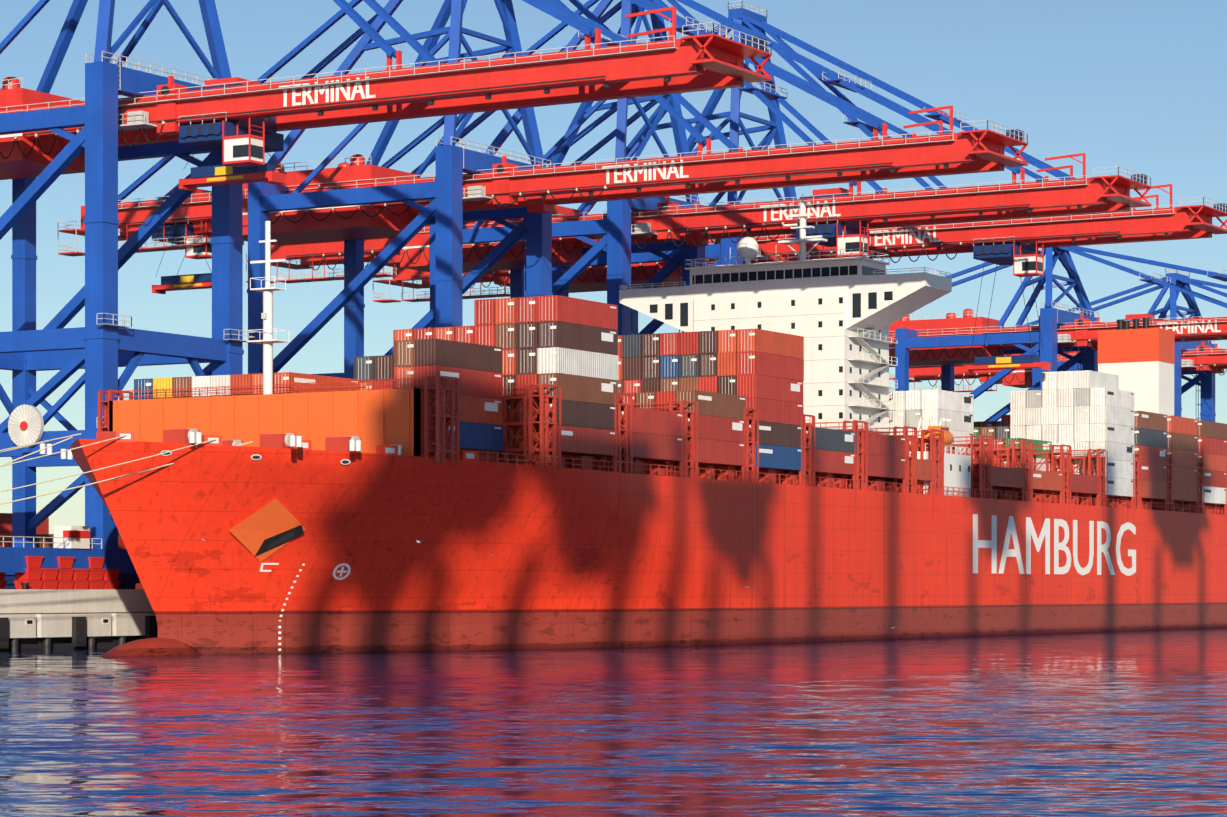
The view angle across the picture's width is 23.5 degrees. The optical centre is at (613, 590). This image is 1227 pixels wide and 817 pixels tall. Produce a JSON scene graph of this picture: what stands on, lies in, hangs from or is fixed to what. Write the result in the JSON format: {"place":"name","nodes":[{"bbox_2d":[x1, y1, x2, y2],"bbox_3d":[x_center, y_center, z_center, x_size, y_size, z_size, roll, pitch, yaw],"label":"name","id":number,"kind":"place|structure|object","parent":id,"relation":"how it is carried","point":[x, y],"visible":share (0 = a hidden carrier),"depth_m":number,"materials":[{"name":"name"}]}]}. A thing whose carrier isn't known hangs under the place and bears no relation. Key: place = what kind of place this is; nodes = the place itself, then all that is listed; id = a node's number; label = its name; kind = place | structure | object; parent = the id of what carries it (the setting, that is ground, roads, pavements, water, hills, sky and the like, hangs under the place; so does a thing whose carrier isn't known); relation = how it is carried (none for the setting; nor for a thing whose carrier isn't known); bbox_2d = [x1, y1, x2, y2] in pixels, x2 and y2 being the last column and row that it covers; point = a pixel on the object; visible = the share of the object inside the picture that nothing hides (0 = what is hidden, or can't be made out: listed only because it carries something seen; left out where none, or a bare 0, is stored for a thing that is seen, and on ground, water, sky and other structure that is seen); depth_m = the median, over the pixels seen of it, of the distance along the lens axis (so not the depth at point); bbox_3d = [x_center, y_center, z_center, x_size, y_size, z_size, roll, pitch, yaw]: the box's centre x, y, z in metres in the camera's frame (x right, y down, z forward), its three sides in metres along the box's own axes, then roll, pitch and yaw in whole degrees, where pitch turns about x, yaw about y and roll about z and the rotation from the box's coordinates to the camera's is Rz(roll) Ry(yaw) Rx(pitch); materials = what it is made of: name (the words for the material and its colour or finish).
{"place":"outdoors","nodes":[
{"label":"outdoors","id":0,"kind":"place"},
{"bbox_2d":[0,583,157,650],"bbox_3d":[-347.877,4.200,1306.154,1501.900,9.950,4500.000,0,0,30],"label":"quay wall","id":1,"kind":"structure","parent":0,"point":[40,619],"depth_m":308.16,"materials":[{"name":"concrete"}]},
{"bbox_2d":[0,573,6,588],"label":"lashing bin stack","id":2,"kind":"object","parent":1,"relation":"on","point":[2,582],"visible":0.33,"depth_m":307.53,"materials":[{"name":"metal"}]},
{"bbox_2d":[13,556,120,588],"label":"stacked red bins","id":3,"kind":"object","parent":1,"relation":"on","point":[35,576],"visible":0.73,"depth_m":311.48,"materials":[{"name":"metal"}]},
{"bbox_2d":[0,513,143,588],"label":"yard container stacks","id":4,"kind":"object","parent":1,"relation":"on","point":[42,529],"depth_m":403.17,"materials":[{"name":"paint"}]},
{"bbox_2d":[0,0,771,588],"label":"gantry crane","id":5,"kind":"object","parent":1,"relation":"on","point":[226,122],"visible":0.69,"depth_m":319.51,"materials":[{"name":"metal"}]},
{"bbox_2d":[57,0,1027,378],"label":"gantry crane","id":6,"kind":"object","parent":1,"relation":"on","point":[355,202],"visible":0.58,"depth_m":384.23,"materials":[{"name":"metal"}]},
{"bbox_2d":[246,0,1151,334],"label":"gantry crane","id":7,"kind":"object","parent":1,"relation":"on","point":[620,232],"visible":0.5,"depth_m":417.18,"materials":[{"name":"metal"}]},
{"bbox_2d":[373,0,1226,372],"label":"gantry crane","id":8,"kind":"object","parent":1,"relation":"on","point":[1015,244],"visible":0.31,"depth_m":441.79,"materials":[{"name":"metal"}]},
{"bbox_2d":[889,246,1226,420],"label":"gantry crane","id":9,"kind":"object","parent":1,"relation":"on","point":[946,343],"visible":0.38,"depth_m":568.35,"materials":[{"name":"metal"}]},
{"bbox_2d":[889,268,1226,421],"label":"gantry crane","id":10,"kind":"object","parent":1,"relation":"on","point":[1206,361],"visible":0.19,"depth_m":634.87,"materials":[{"name":"metal"}]},
{"bbox_2d":[0,628,1226,816],"bbox_3d":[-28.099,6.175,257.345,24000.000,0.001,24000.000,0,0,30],"label":"water surface","id":11,"kind":"object","parent":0,"point":[1118,724],"visible":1,"depth_m":128.74,"materials":[{"name":"blue liquid"}]},
{"bbox_2d":[40,194,1226,656],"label":"container ship","id":12,"kind":"object","parent":11,"relation":"on","point":[584,474],"visible":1,"depth_m":321.41,"materials":[{"name":"metal"}]},
{"bbox_2d":[0,433,252,504],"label":"mooring lines","id":13,"kind":"object","parent":12,"relation":"attached to","point":[19,447],"visible":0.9,"depth_m":267.60,"materials":[{"name":"fabric"}]},
{"bbox_2d":[0,0,1226,533],"label":"sky","id":14,"kind":"structure","parent":0,"point":[1138,86],"materials":[{"name":"blue"}]}
]}

